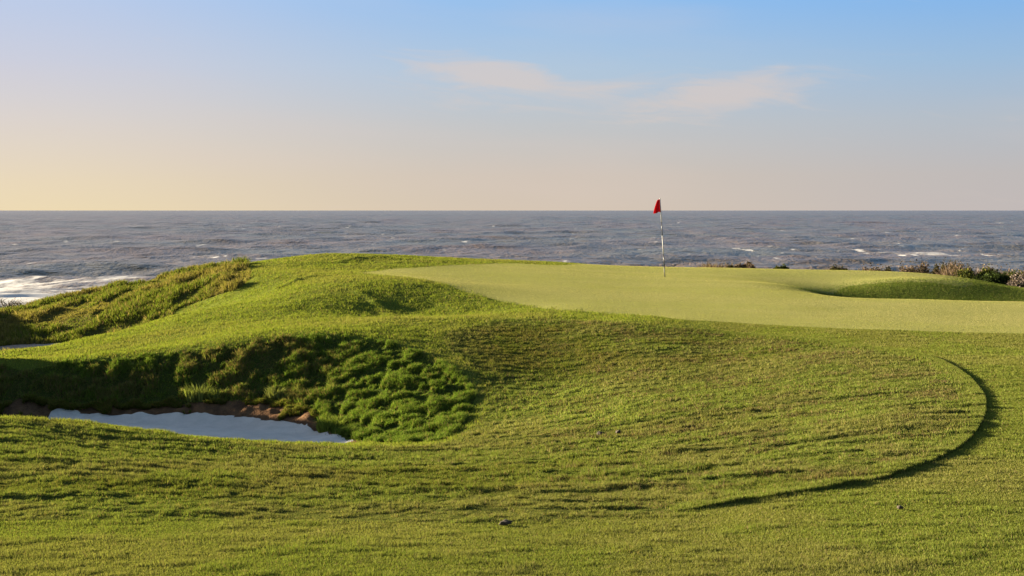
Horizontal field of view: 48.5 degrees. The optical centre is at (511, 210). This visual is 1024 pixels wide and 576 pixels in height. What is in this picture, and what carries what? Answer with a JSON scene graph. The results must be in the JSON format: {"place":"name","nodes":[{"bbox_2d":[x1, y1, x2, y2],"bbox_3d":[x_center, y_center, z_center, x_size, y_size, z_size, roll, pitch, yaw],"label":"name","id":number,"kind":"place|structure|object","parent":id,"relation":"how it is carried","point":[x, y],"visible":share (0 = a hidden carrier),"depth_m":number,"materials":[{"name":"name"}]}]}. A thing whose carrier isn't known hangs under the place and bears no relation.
{"place":"outdoors","nodes":[
{"label":"outdoors","id":0,"kind":"place"},
{"bbox_2d":[0,255,251,349],"bbox_3d":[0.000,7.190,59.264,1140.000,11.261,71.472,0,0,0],"label":"native ground","id":1,"kind":"structure","parent":0,"point":[127,324],"depth_m":28.59,"materials":[{"name":"green plant"}]},
{"bbox_2d":[0,297,18,307],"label":"bare shrub","id":2,"kind":"object","parent":1,"relation":"on","point":[10,304],"visible":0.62,"depth_m":33.56,"materials":[{"name":"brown plant"}]},
{"bbox_2d":[11,297,26,307],"bbox_3d":[-14.819,2.881,34.212,0.511,0.554,0.663,0,0,0],"label":"bare shrub","id":3,"kind":"object","parent":1,"relation":"on","point":[18,303],"visible":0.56,"depth_m":34.19,"materials":[{"name":"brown plant"}]},
{"bbox_2d":[0,343,55,348],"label":"sand strip","id":4,"kind":"object","parent":1,"relation":"on","point":[22,346],"visible":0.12,"depth_m":27.12,"materials":[{"name":"white sand"}]},
{"bbox_2d":[0,393,317,420],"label":"overhanging grass","id":5,"kind":"structure","parent":0,"point":[289,409],"depth_m":15.99,"materials":[{"name":"green plant"}]},
{"bbox_2d":[1,398,359,442],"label":"bunker face","id":6,"kind":"object","parent":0,"point":[261,411],"visible":0.36,"depth_m":15.82},
{"bbox_2d":[48,408,352,442],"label":"bunker sand","id":7,"kind":"structure","parent":0,"point":[220,426],"depth_m":15.21,"materials":[{"name":"grey sand"}]},
{"bbox_2d":[0,330,477,443],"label":"bunker bank","id":8,"kind":"structure","parent":0,"point":[130,397],"depth_m":16.40,"materials":[{"name":"green plant"}]},
{"bbox_2d":[180,382,217,402],"bbox_3d":[-4.447,2.564,16.150,0.619,0.269,0.707,0,0,0],"label":"grass tuft","id":9,"kind":"object","parent":8,"relation":"on","point":[196,392],"visible":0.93,"depth_m":16.03,"materials":[{"name":"green plant"}]},
{"bbox_2d":[204,387,229,398],"bbox_3d":[-4.147,2.570,16.051,0.465,0.187,0.446,0,0,0],"label":"grass tuft","id":10,"kind":"object","parent":8,"relation":"on","point":[214,394],"visible":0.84,"depth_m":15.97,"materials":[{"name":"green plant"}]},
{"bbox_2d":[263,384,287,397],"bbox_3d":[-3.289,2.510,15.842,0.464,0.174,0.505,0,0,0],"label":"grass tuft","id":11,"kind":"object","parent":8,"relation":"on","point":[271,392],"visible":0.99,"depth_m":15.76,"materials":[{"name":"green plant"}]},
{"bbox_2d":[313,414,346,432],"bbox_3d":[-2.306,2.708,14.481,0.560,0.209,0.563,0,0,0],"label":"grass tuft","id":12,"kind":"object","parent":8,"relation":"on","point":[326,424],"visible":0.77,"depth_m":14.40,"materials":[{"name":"green plant"}]},
{"bbox_2d":[0,317,986,522],"bbox_3d":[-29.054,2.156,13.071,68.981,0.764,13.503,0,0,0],"label":"rough ground","id":13,"kind":"structure","parent":0,"point":[502,437],"depth_m":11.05,"materials":[{"name":"green plant"}]},
{"bbox_2d":[667,327,986,510],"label":"rough edge grass","id":14,"kind":"structure","parent":13,"relation":"on","point":[977,417],"depth_m":9.21,"materials":[{"name":"green plant"}]},
{"bbox_2d":[499,519,512,525],"bbox_3d":[-0.036,1.774,6.459,0.055,0.032,0.071,0,0,28],"label":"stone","id":15,"kind":"object","parent":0,"point":[505,522],"visible":1,"depth_m":6.45,"materials":[{"name":"grey stone"}]},
{"bbox_2d":[0,322,1023,575],"bbox_3d":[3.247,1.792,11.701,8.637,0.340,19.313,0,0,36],"label":"fairway grass","id":16,"kind":"structure","parent":0,"point":[772,560],"depth_m":6.06,"materials":[{"name":"green plant"}]},
{"bbox_2d":[0,211,1023,306],"bbox_3d":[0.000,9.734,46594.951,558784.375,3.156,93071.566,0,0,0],"label":"sea","id":17,"kind":"structure","parent":0,"point":[44,254],"depth_m":384.01,"materials":[{"name":"liquid"}]},
{"bbox_2d":[0,252,1023,446],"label":"hill","id":18,"kind":"structure","parent":0,"point":[400,298],"depth_m":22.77,"materials":[{"name":"green plant"}]},
{"bbox_2d":[735,261,755,267],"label":"scrub bush","id":19,"kind":"object","parent":18,"relation":"on","point":[748,265],"visible":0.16,"depth_m":42.99,"materials":[{"name":"brown plant"}]},
{"bbox_2d":[773,263,788,268],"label":"scrub bush","id":20,"kind":"object","parent":18,"relation":"on","point":[781,267],"visible":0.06,"depth_m":42.38,"materials":[{"name":"green plant"}]},
{"bbox_2d":[828,264,849,269],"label":"scrub bush","id":21,"kind":"object","parent":18,"relation":"on","point":[836,268],"visible":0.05,"depth_m":42.36,"materials":[{"name":"brown plant"}]},
{"bbox_2d":[696,261,1014,276],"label":"scrub","id":22,"kind":"object","parent":18,"relation":"on","point":[949,273],"visible":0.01,"depth_m":43.51,"materials":[{"name":"brown plant"}]},
{"bbox_2d":[858,262,883,270],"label":"scrub bush","id":23,"kind":"object","parent":18,"relation":"on","point":[871,269],"visible":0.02,"depth_m":44.91,"materials":[{"name":"brown plant"}]},
{"bbox_2d":[898,259,923,272],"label":"scrub bush","id":24,"kind":"object","parent":18,"relation":"on","point":[912,269],"visible":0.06,"depth_m":44.80,"materials":[{"name":"brown plant"}]},
{"bbox_2d":[908,261,929,273],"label":"scrub bush","id":25,"kind":"object","parent":18,"relation":"on","point":[922,268],"visible":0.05,"depth_m":45.78,"materials":[{"name":"brown plant"}]},
{"bbox_2d":[929,257,948,274],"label":"scrub bush","id":26,"kind":"object","parent":18,"relation":"on","point":[936,269],"visible":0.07,"depth_m":44.88,"materials":[{"name":"brown plant"}]},
{"bbox_2d":[939,257,956,270],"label":"scrub bush","id":27,"kind":"object","parent":18,"relation":"on","point":[946,264],"visible":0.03,"depth_m":46.12,"materials":[{"name":"brown plant"}]},
{"bbox_2d":[943,256,965,273],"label":"scrub bush","id":28,"kind":"object","parent":18,"relation":"on","point":[954,265],"visible":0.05,"depth_m":44.51,"materials":[{"name":"brown plant"}]},
{"bbox_2d":[953,264,993,278],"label":"green bush","id":29,"kind":"object","parent":18,"relation":"on","point":[966,273],"visible":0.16,"depth_m":42.48,"materials":[{"name":"green plant"}]},
{"bbox_2d":[971,269,1009,284],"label":"green bush","id":30,"kind":"object","parent":18,"relation":"on","point":[995,277],"visible":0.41,"depth_m":41.66,"materials":[{"name":"green plant"}]},
{"bbox_2d":[979,261,1016,274],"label":"scrub bush","id":31,"kind":"object","parent":18,"relation":"on","point":[1009,269],"visible":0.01,"depth_m":47.11,"materials":[{"name":"brown plant"}]},
{"bbox_2d":[1003,269,1022,278],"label":"green bush","id":32,"kind":"object","parent":18,"relation":"on","point":[1010,273],"visible":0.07,"depth_m":42.83,"materials":[{"name":"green plant"}]},
{"bbox_2d":[1005,269,1023,287],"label":"scrub bush","id":33,"kind":"object","parent":18,"relation":"on","point":[1017,282],"visible":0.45,"depth_m":40.26,"materials":[{"name":"beige plant"}]},
{"bbox_2d":[0,0,1023,210],"label":"sky","id":34,"kind":"structure","parent":0,"point":[106,105],"materials":[{"name":"blue"}]},
{"bbox_2d":[362,262,1023,333],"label":"putting green","id":35,"kind":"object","parent":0,"point":[679,312],"visible":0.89,"depth_m":24.31,"materials":[{"name":"green plant"}]},
{"bbox_2d":[653,198,664,276],"bbox_3d":[3.996,0.746,30.890,0.337,2.155,0.084,0,0,0],"label":"flagstick","id":36,"kind":"object","parent":35,"relation":"on","point":[657,208],"visible":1,"depth_m":30.88,"materials":[{"name":"white paint"}]},
{"bbox_2d":[789,273,1023,301],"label":"collar grass","id":37,"kind":"structure","parent":0,"point":[997,286],"depth_m":30.24,"materials":[{"name":"green plant"}]}
]}

